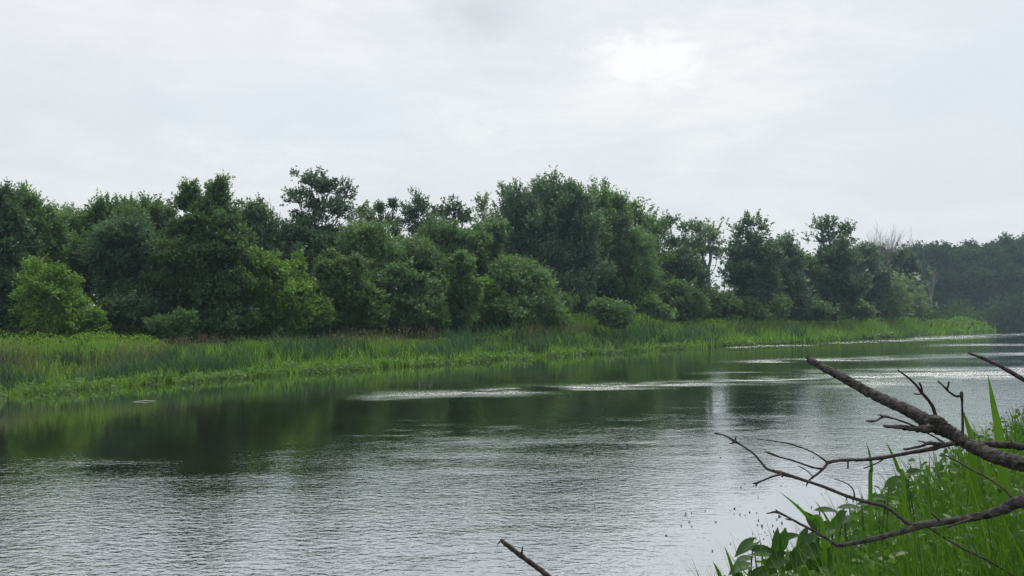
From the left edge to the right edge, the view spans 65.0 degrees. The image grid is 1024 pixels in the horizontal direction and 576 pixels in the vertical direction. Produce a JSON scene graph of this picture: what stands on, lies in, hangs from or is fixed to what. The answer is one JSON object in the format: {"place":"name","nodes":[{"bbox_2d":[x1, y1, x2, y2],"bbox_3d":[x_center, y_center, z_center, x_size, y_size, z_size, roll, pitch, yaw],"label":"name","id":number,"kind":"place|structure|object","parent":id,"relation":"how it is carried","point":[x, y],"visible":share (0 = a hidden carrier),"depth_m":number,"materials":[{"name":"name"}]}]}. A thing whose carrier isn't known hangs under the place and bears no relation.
{"place":"outdoors","nodes":[
{"label":"outdoors","id":0,"kind":"place"},
{"bbox_2d":[0,328,1023,575],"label":"water","id":1,"kind":"structure","parent":0,"point":[436,470],"depth_m":14.82,"materials":[{"name":"grey liquid"}]},
{"bbox_2d":[0,316,810,389],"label":"cattails","id":2,"kind":"object","parent":1,"relation":"on","point":[214,364],"visible":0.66,"depth_m":43.58,"materials":[{"name":"green plant"}]},
{"bbox_2d":[0,327,993,399],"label":"water plants","id":3,"kind":"object","parent":1,"relation":"on","point":[186,378],"visible":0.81,"depth_m":39.10,"materials":[{"name":"green plant"}]},
{"bbox_2d":[0,0,1023,305],"label":"sky","id":4,"kind":"structure","parent":0,"point":[903,115],"materials":[{"name":"white"}]},
{"bbox_2d":[0,316,1023,395],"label":"ground","id":5,"kind":"structure","parent":0,"point":[1009,325],"depth_m":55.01,"materials":[{"name":"green plant"}]},
{"bbox_2d":[0,176,51,328],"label":"tall tree","id":6,"kind":"object","parent":5,"relation":"on","point":[15,227],"visible":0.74,"depth_m":42.57,"materials":[{"name":"green plant"}]},
{"bbox_2d":[8,179,87,304],"bbox_3d":[-27.536,-1.593,46.863,4.934,9.583,5.002,1,-3,-33],"label":"tall tree","id":7,"kind":"object","parent":5,"relation":"on","point":[48,223],"visible":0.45,"depth_m":46.71,"materials":[{"name":"green plant"}]},
{"bbox_2d":[6,255,111,346],"bbox_3d":[-22.400,0.864,39.297,4.976,4.951,3.224,-1,-2,21],"label":"bush","id":8,"kind":"object","parent":5,"relation":"on","point":[53,303],"visible":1,"depth_m":38.91,"materials":[{"name":"green plant"}]},
{"bbox_2d":[51,201,96,337],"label":"tall tree","id":9,"kind":"object","parent":5,"relation":"on","point":[76,266],"visible":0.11,"depth_m":50.27,"materials":[{"name":"green plant"}]},
{"bbox_2d":[71,188,157,340],"bbox_3d":[-25.114,-1.458,50.590,5.891,9.648,5.535,0,-2,0],"label":"maple","id":10,"kind":"object","parent":5,"relation":"on","point":[100,208],"visible":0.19,"depth_m":50.00,"materials":[{"name":"green plant"}]},
{"bbox_2d":[72,207,164,340],"bbox_3d":[-21.117,-0.567,44.866,5.879,7.785,4.779,1,-2,-19],"label":"tall tree","id":11,"kind":"object","parent":5,"relation":"on","point":[116,255],"visible":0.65,"depth_m":43.71,"materials":[{"name":"green plant"}]},
{"bbox_2d":[92,290,159,338],"bbox_3d":[-20.077,1.734,41.624,3.589,3.321,2.582,-1,-2,23],"label":"bush","id":12,"kind":"object","parent":5,"relation":"on","point":[132,307],"visible":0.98,"depth_m":41.20,"materials":[{"name":"green plant"}]},
{"bbox_2d":[117,189,179,244],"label":"maple","id":13,"kind":"object","parent":5,"relation":"on","point":[154,209],"visible":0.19,"depth_m":52.59,"materials":[{"name":"green plant"}]},
{"bbox_2d":[141,305,200,343],"bbox_3d":[-17.171,2.198,40.584,2.984,2.712,2.042,0,-2,0],"label":"bush","id":14,"kind":"object","parent":5,"relation":"on","point":[181,321],"visible":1,"depth_m":40.28,"materials":[{"name":"green plant"}]},
{"bbox_2d":[123,170,265,344],"bbox_3d":[-17.264,-1.560,44.388,7.504,10.267,5.721,0,-2,0],"label":"leafy tree","id":15,"kind":"object","parent":5,"relation":"on","point":[203,247],"visible":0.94,"depth_m":43.68,"materials":[{"name":"green plant"}]},
{"bbox_2d":[234,192,290,338],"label":"tall tree","id":16,"kind":"object","parent":5,"relation":"on","point":[256,214],"visible":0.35,"depth_m":53.97,"materials":[{"name":"green plant"}]},
{"bbox_2d":[229,244,322,341],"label":"leafy tree","id":17,"kind":"object","parent":5,"relation":"on","point":[279,299],"visible":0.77,"depth_m":45.98,"materials":[{"name":"green plant"}]},
{"bbox_2d":[272,212,349,339],"bbox_3d":[-13.544,-0.760,55.420,6.372,9.004,4.770,0,-2,0],"label":"tall tree","id":18,"kind":"object","parent":5,"relation":"on","point":[314,245],"visible":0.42,"depth_m":54.83,"materials":[{"name":"green plant"}]},
{"bbox_2d":[279,165,358,336],"bbox_3d":[-13.844,-2.421,57.158,5.864,12.476,4.717,0,-2,0],"label":"poplar","id":19,"kind":"object","parent":5,"relation":"on","point":[322,184],"visible":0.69,"depth_m":57.14,"materials":[{"name":"green plant"}]},
{"bbox_2d":[310,292,340,336],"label":"bush","id":20,"kind":"object","parent":5,"relation":"on","point":[324,317],"visible":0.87,"depth_m":47.80,"materials":[{"name":"green plant"}]},
{"bbox_2d":[305,245,382,339],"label":"leafy tree","id":21,"kind":"object","parent":5,"relation":"on","point":[343,283],"visible":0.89,"depth_m":49.74,"materials":[{"name":"green plant"}]},
{"bbox_2d":[322,215,408,337],"bbox_3d":[-10.305,-0.598,56.132,6.291,9.119,5.804,1,-2,-25],"label":"tall tree","id":22,"kind":"object","parent":5,"relation":"on","point":[371,240],"visible":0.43,"depth_m":54.94,"materials":[{"name":"green plant"}]},
{"bbox_2d":[353,199,378,225],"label":"sparse tree","id":23,"kind":"object","parent":5,"relation":"on","point":[362,211],"visible":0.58,"depth_m":63.75,"materials":[{"name":"green plant"}]},
{"bbox_2d":[355,279,395,339],"bbox_3d":[-8.794,1.582,50.696,2.928,4.572,2.404,0,-2,0],"label":"bush","id":24,"kind":"object","parent":5,"relation":"on","point":[377,319],"visible":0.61,"depth_m":50.42,"materials":[{"name":"green plant"}]},
{"bbox_2d":[370,199,387,225],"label":"sparse tree","id":25,"kind":"object","parent":5,"relation":"on","point":[380,207],"visible":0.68,"depth_m":64.54,"materials":[{"name":"green plant"}]},
{"bbox_2d":[381,197,401,245],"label":"sparse tree","id":26,"kind":"object","parent":5,"relation":"on","point":[392,203],"visible":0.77,"depth_m":64.36,"materials":[{"name":"green plant"}]},
{"bbox_2d":[361,256,444,337],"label":"leafy tree","id":27,"kind":"object","parent":5,"relation":"on","point":[412,298],"visible":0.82,"depth_m":52.91,"materials":[{"name":"green plant"}]},
{"bbox_2d":[390,228,447,336],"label":"tall tree","id":28,"kind":"object","parent":5,"relation":"on","point":[425,254],"visible":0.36,"depth_m":57.30,"materials":[{"name":"green plant"}]},
{"bbox_2d":[391,186,447,240],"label":"poplar","id":29,"kind":"object","parent":5,"relation":"on","point":[412,214],"visible":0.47,"depth_m":66.46,"materials":[{"name":"green plant"}]},
{"bbox_2d":[425,271,451,340],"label":"bush","id":30,"kind":"object","parent":5,"relation":"on","point":[442,317],"visible":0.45,"depth_m":54.21,"materials":[{"name":"green plant"}]},
{"bbox_2d":[0,321,899,377],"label":"seed grass","id":31,"kind":"structure","parent":5,"relation":"on","point":[34,365],"depth_m":36.49,"materials":[{"name":"green plant"}]},
{"bbox_2d":[409,212,494,328],"bbox_3d":[-4.546,-0.951,63.530,7.136,10.183,6.860,0,-2,0],"label":"tall tree","id":32,"kind":"object","parent":5,"relation":"on","point":[447,240],"visible":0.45,"depth_m":62.51,"materials":[{"name":"green plant"}]},
{"bbox_2d":[430,193,480,231],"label":"poplar","id":33,"kind":"object","parent":5,"relation":"on","point":[463,216],"visible":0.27,"depth_m":68.03,"materials":[{"name":"green plant"}]},
{"bbox_2d":[430,249,485,335],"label":"leafy tree","id":34,"kind":"object","parent":5,"relation":"on","point":[464,291],"visible":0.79,"depth_m":56.58,"materials":[{"name":"green plant"}]},
{"bbox_2d":[471,272,501,332],"bbox_3d":[-2.080,1.552,61.177,2.676,5.456,2.647,1,-2,-21],"label":"bush","id":35,"kind":"object","parent":5,"relation":"on","point":[489,288],"visible":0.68,"depth_m":60.79,"materials":[{"name":"green plant"}]},
{"bbox_2d":[470,192,502,224],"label":"sparse tree","id":36,"kind":"object","parent":5,"relation":"on","point":[482,207],"visible":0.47,"depth_m":71.42,"materials":[{"name":"green plant"}]},
{"bbox_2d":[468,217,516,327],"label":"tall tree","id":37,"kind":"object","parent":5,"relation":"on","point":[498,228],"visible":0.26,"depth_m":65.01,"materials":[{"name":"green plant"}]},
{"bbox_2d":[0,310,991,367],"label":"weeds","id":38,"kind":"object","parent":5,"relation":"on","point":[93,340],"visible":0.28,"depth_m":57.75,"materials":[{"name":"green plant"}]},
{"bbox_2d":[8,224,990,334],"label":"woods","id":39,"kind":"object","parent":5,"relation":"on","point":[916,276],"depth_m":110.23,"materials":[{"name":"green plant"}]},
{"bbox_2d":[0,297,1000,347],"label":"undergrowth","id":40,"kind":"object","parent":5,"relation":"on","point":[128,328],"visible":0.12,"depth_m":53.55,"materials":[{"name":"green plant"}]},
{"bbox_2d":[475,252,574,327],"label":"leafy tree","id":41,"kind":"object","parent":5,"relation":"on","point":[526,294],"visible":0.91,"depth_m":61.17,"materials":[{"name":"green plant"}]},
{"bbox_2d":[489,164,617,316],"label":"maple","id":42,"kind":"object","parent":5,"relation":"on","point":[560,228],"visible":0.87,"depth_m":71.58,"materials":[{"name":"green plant"}]},
{"bbox_2d":[553,287,580,327],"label":"bush","id":43,"kind":"object","parent":5,"relation":"on","point":[569,301],"visible":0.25,"depth_m":64.20,"materials":[{"name":"green plant"}]},
{"bbox_2d":[569,296,595,319],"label":"bush","id":44,"kind":"object","parent":5,"relation":"on","point":[582,309],"visible":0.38,"depth_m":70.54,"materials":[{"name":"green plant"}]},
{"bbox_2d":[584,295,638,337],"bbox_3d":[8.134,2.646,65.167,4.700,4.263,3.554,0,-2,0],"label":"bush","id":45,"kind":"object","parent":5,"relation":"on","point":[612,315],"visible":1,"depth_m":64.44,"materials":[{"name":"green plant"}]},
{"bbox_2d":[585,176,648,303],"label":"tall tree","id":46,"kind":"object","parent":5,"relation":"on","point":[615,204],"visible":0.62,"depth_m":77.65,"materials":[{"name":"green plant"}]},
{"bbox_2d":[608,223,670,315],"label":"tall tree","id":47,"kind":"object","parent":5,"relation":"on","point":[644,270],"visible":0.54,"depth_m":78.75,"materials":[{"name":"green plant"}]},
{"bbox_2d":[626,197,659,231],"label":"bare tree","id":48,"kind":"object","parent":5,"relation":"on","point":[644,206],"visible":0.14,"depth_m":87.57,"materials":[{"name":"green plant"}]},
{"bbox_2d":[630,199,677,297],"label":"sparse tree","id":49,"kind":"object","parent":5,"relation":"on","point":[658,227],"visible":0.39,"depth_m":85.38,"materials":[{"name":"green plant"}]},
{"bbox_2d":[634,292,678,322],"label":"bush","id":50,"kind":"object","parent":5,"relation":"on","point":[656,307],"visible":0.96,"depth_m":75.97,"materials":[{"name":"green plant"}]},
{"bbox_2d":[637,196,675,254],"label":"bare tree","id":51,"kind":"object","parent":5,"relation":"on","point":[654,212],"visible":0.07,"depth_m":90.36,"materials":[{"name":"green plant"}]},
{"bbox_2d":[656,209,705,270],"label":"sparse tree","id":52,"kind":"object","parent":5,"relation":"on","point":[673,240],"visible":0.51,"depth_m":90.74,"materials":[{"name":"green plant"}]},
{"bbox_2d":[655,274,711,321],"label":"leafy tree","id":53,"kind":"object","parent":5,"relation":"on","point":[683,299],"visible":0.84,"depth_m":79.90,"materials":[{"name":"green plant"}]},
{"bbox_2d":[655,239,718,320],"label":"tall tree","id":54,"kind":"object","parent":5,"relation":"on","point":[687,266],"visible":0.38,"depth_m":85.83,"materials":[{"name":"green plant"}]},
{"bbox_2d":[682,216,729,285],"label":"bare tree","id":55,"kind":"object","parent":5,"relation":"on","point":[710,256],"visible":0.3,"depth_m":99.82,"materials":[{"name":"green plant"}]},
{"bbox_2d":[693,217,726,285],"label":"sparse tree","id":56,"kind":"object","parent":5,"relation":"on","point":[718,253],"visible":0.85,"depth_m":98.23,"materials":[{"name":"green plant"}]},
{"bbox_2d":[684,285,744,321],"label":"bush","id":57,"kind":"object","parent":5,"relation":"on","point":[725,304],"visible":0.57,"depth_m":85.37,"materials":[{"name":"green plant"}]},
{"bbox_2d":[726,209,773,322],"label":"poplar","id":58,"kind":"object","parent":5,"relation":"on","point":[745,231],"visible":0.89,"depth_m":92.00,"materials":[{"name":"green plant"}]},
{"bbox_2d":[728,537,774,575],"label":"arrow arum","id":59,"kind":"object","parent":5,"relation":"on","point":[751,546],"visible":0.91,"depth_m":4.26,"materials":[{"name":"green plant"}]},
{"bbox_2d":[714,234,789,317],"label":"tall tree","id":60,"kind":"object","parent":5,"relation":"on","point":[752,266],"visible":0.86,"depth_m":90.92,"materials":[{"name":"green plant"}]},
{"bbox_2d":[734,295,776,324],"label":"bush","id":61,"kind":"object","parent":5,"relation":"on","point":[754,309],"visible":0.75,"depth_m":88.81,"materials":[{"name":"green plant"}]},
{"bbox_2d":[763,292,796,322],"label":"bush","id":62,"kind":"object","parent":5,"relation":"on","point":[781,306],"visible":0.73,"depth_m":93.69,"materials":[{"name":"green plant"}]},
{"bbox_2d":[766,527,807,574],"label":"arrow arum","id":63,"kind":"object","parent":5,"relation":"on","point":[777,539],"visible":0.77,"depth_m":4.24,"materials":[{"name":"green plant"}]},
{"bbox_2d":[769,229,816,318],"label":"tall tree","id":64,"kind":"object","parent":5,"relation":"on","point":[793,282],"visible":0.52,"depth_m":99.38,"materials":[{"name":"green plant"}]},
{"bbox_2d":[780,492,827,565],"bbox_3d":[1.540,1.732,4.239,0.258,1.315,0.006,0,-2,0],"label":"sword leaf","id":65,"kind":"object","parent":5,"relation":"on","point":[822,525],"visible":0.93,"depth_m":4.26,"materials":[{"name":"green plant"}]},
{"bbox_2d":[796,511,839,575],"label":"arrow arum","id":66,"kind":"object","parent":5,"relation":"on","point":[808,537],"visible":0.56,"depth_m":4.46,"materials":[{"name":"green plant"}]},
{"bbox_2d":[798,252,840,299],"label":"tall tree","id":67,"kind":"object","parent":5,"relation":"on","point":[817,273],"visible":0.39,"depth_m":106.03,"materials":[{"name":"green plant"}]},
{"bbox_2d":[803,296,842,323],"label":"bush","id":68,"kind":"object","parent":5,"relation":"on","point":[823,311],"visible":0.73,"depth_m":100.38,"materials":[{"name":"green plant"}]},
{"bbox_2d":[816,502,839,574],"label":"sword leaf","id":69,"kind":"object","parent":5,"relation":"on","point":[836,528],"visible":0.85,"depth_m":4.35,"materials":[{"name":"green plant"}]},
{"bbox_2d":[801,212,859,325],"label":"poplar","id":70,"kind":"object","parent":5,"relation":"on","point":[826,225],"visible":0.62,"depth_m":108.99,"materials":[{"name":"plant"}]},
{"bbox_2d":[814,504,866,573],"bbox_3d":[1.862,1.846,4.521,0.288,1.188,0.344,-1,-2,18],"label":"arrow arum","id":71,"kind":"object","parent":5,"relation":"on","point":[840,514],"visible":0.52,"depth_m":4.56,"materials":[{"name":"green plant"}]},
{"bbox_2d":[812,233,876,320],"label":"tall tree","id":72,"kind":"object","parent":5,"relation":"on","point":[848,290],"visible":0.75,"depth_m":106.51,"materials":[{"name":"green plant"}]},
{"bbox_2d":[842,296,879,322],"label":"bush","id":73,"kind":"object","parent":5,"relation":"on","point":[862,309],"visible":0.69,"depth_m":110.45,"materials":[{"name":"green plant"}]},
{"bbox_2d":[714,432,1023,575],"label":"dead branch","id":74,"kind":"object","parent":5,"relation":"on","point":[1009,505],"visible":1,"depth_m":2.42,"materials":[{"name":"brown wood"}]},
{"bbox_2d":[866,443,873,575],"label":"sword leaf","id":75,"kind":"object","parent":5,"relation":"on","point":[870,490],"visible":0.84,"depth_m":4.56,"materials":[{"name":"green plant"}]},
{"bbox_2d":[847,239,897,307],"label":"tall tree","id":76,"kind":"object","parent":5,"relation":"on","point":[870,257],"visible":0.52,"depth_m":120.78,"materials":[{"name":"green plant"}]},
{"bbox_2d":[857,475,897,575],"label":"arrow arum","id":77,"kind":"object","parent":5,"relation":"on","point":[890,484],"visible":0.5,"depth_m":4.85,"materials":[{"name":"green plant"}]},
{"bbox_2d":[864,219,908,274],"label":"bare tree","id":78,"kind":"object","parent":5,"relation":"on","point":[888,257],"visible":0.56,"depth_m":131.80,"materials":[{"name":"grey plant"}]},
{"bbox_2d":[758,433,1023,479],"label":"dead branch","id":79,"kind":"object","parent":5,"relation":"on","point":[1011,444],"visible":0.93,"depth_m":2.90,"materials":[{"name":"brown wood"}]},
{"bbox_2d":[867,267,920,323],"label":"willow","id":80,"kind":"object","parent":5,"relation":"on","point":[897,304],"visible":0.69,"depth_m":121.56,"materials":[{"name":"green plant"}]},
{"bbox_2d":[886,442,907,575],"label":"sword leaf","id":81,"kind":"object","parent":5,"relation":"on","point":[902,476],"visible":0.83,"depth_m":4.36,"materials":[{"name":"green plant"}]},
{"bbox_2d":[877,227,921,253],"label":"bare tree","id":82,"kind":"object","parent":5,"relation":"on","point":[898,242],"visible":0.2,"depth_m":135.47,"materials":[{"name":"grey plant"}]},
{"bbox_2d":[875,241,927,294],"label":"tall tree","id":83,"kind":"object","parent":5,"relation":"on","point":[910,263],"visible":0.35,"depth_m":133.79,"materials":[{"name":"green plant"}]},
{"bbox_2d":[898,468,926,561],"bbox_3d":[2.504,1.807,5.050,0.202,1.270,0.480,-1,-2,25],"label":"arrow arum","id":84,"kind":"object","parent":5,"relation":"on","point":[911,471],"visible":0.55,"depth_m":5.22,"materials":[{"name":"green plant"}]},
{"bbox_2d":[806,355,1023,471],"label":"dead branch","id":85,"kind":"object","parent":5,"relation":"on","point":[934,423],"visible":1,"depth_m":2.69,"materials":[{"name":"brown wood"}]},
{"bbox_2d":[899,240,939,317],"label":"hazy tree","id":86,"kind":"object","parent":5,"relation":"on","point":[924,265],"visible":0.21,"depth_m":229.74,"materials":[{"name":"green plant"}]},
{"bbox_2d":[902,280,937,318],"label":"willow","id":87,"kind":"object","parent":5,"relation":"on","point":[922,303],"visible":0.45,"depth_m":136.98,"materials":[{"name":"green plant"}]},
{"bbox_2d":[924,265,937,316],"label":"bare tree","id":88,"kind":"object","parent":5,"relation":"on","point":[929,288],"visible":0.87,"depth_m":204.94,"materials":[{"name":"grey plant"}]},
{"bbox_2d":[915,239,966,317],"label":"hazy tree","id":89,"kind":"object","parent":5,"relation":"on","point":[941,255],"visible":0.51,"depth_m":229.76,"materials":[{"name":"green plant"}]},
{"bbox_2d":[921,265,966,317],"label":"hazy tree","id":90,"kind":"object","parent":5,"relation":"on","point":[943,290],"visible":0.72,"depth_m":225.31,"materials":[{"name":"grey plant"}]},
{"bbox_2d":[940,297,981,318],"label":"bush","id":91,"kind":"object","parent":5,"relation":"on","point":[965,305],"visible":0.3,"depth_m":220.74,"materials":[{"name":"green plant"}]},
{"bbox_2d":[951,243,976,299],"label":"hazy tree","id":92,"kind":"object","parent":5,"relation":"on","point":[969,254],"visible":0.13,"depth_m":233.96,"materials":[{"name":"green plant"}]},
{"bbox_2d":[959,238,979,298],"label":"hazy tree","id":93,"kind":"object","parent":5,"relation":"on","point":[970,242],"visible":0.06,"depth_m":239.34,"materials":[{"name":"green plant"}]},
{"bbox_2d":[964,413,978,564],"bbox_3d":[2.492,1.403,4.352,0.069,1.472,0.009,0,-2,0],"label":"sword leaf","id":94,"kind":"object","parent":5,"relation":"on","point":[973,464],"visible":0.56,"depth_m":4.37,"materials":[{"name":"green plant"}]},
{"bbox_2d":[956,260,1011,309],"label":"hazy tree","id":95,"kind":"object","parent":5,"relation":"on","point":[978,279],"visible":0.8,"depth_m":223.81,"materials":[{"name":"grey plant"}]},
{"bbox_2d":[965,240,1011,297],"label":"hazy tree","id":96,"kind":"object","parent":5,"relation":"on","point":[989,255],"visible":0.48,"depth_m":231.85,"materials":[{"name":"green plant"}]},
{"bbox_2d":[972,295,1016,327],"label":"bush","id":97,"kind":"object","parent":5,"relation":"on","point":[996,310],"visible":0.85,"depth_m":219.09,"materials":[{"name":"green plant"}]},
{"bbox_2d":[968,352,1023,381],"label":"dead branch","id":98,"kind":"object","parent":5,"relation":"on","point":[1013,373],"visible":1,"depth_m":2.85,"materials":[{"name":"wood"}]},
{"bbox_2d":[988,376,1009,575],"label":"sword leaf","id":99,"kind":"object","parent":5,"relation":"on","point":[1002,479],"visible":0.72,"depth_m":4.17,"materials":[{"name":"green plant"}]},
{"bbox_2d":[991,231,1017,286],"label":"hazy tree","id":100,"kind":"object","parent":5,"relation":"on","point":[1003,241],"visible":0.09,"depth_m":237.17,"materials":[{"name":"green plant"}]},
{"bbox_2d":[992,260,1023,323],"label":"hazy tree","id":101,"kind":"object","parent":5,"relation":"on","point":[1013,279],"visible":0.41,"depth_m":221.69,"materials":[{"name":"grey plant"}]},
{"bbox_2d":[1000,289,1023,326],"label":"bush","id":102,"kind":"object","parent":5,"relation":"on","point":[1017,303],"visible":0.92,"depth_m":218.44,"materials":[{"name":"green plant"}]},
{"bbox_2d":[1000,232,1023,283],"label":"hazy tree","id":103,"kind":"object","parent":5,"relation":"on","point":[1015,250],"visible":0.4,"depth_m":231.29,"materials":[{"name":"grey plant"}]},
{"bbox_2d":[497,538,551,575],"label":"dead branch","id":104,"kind":"object","parent":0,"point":[530,562],"visible":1,"depth_m":2.42,"materials":[{"name":"grey wood"}]},
{"bbox_2d":[672,403,1023,575],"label":"grass","id":105,"kind":"structure","parent":0,"point":[1003,557],"depth_m":3.56,"materials":[{"name":"green plant"}]},
{"bbox_2d":[748,406,1023,575],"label":"herbs","id":106,"kind":"object","parent":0,"point":[887,554],"visible":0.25,"depth_m":5.24,"materials":[{"name":"green plant"}]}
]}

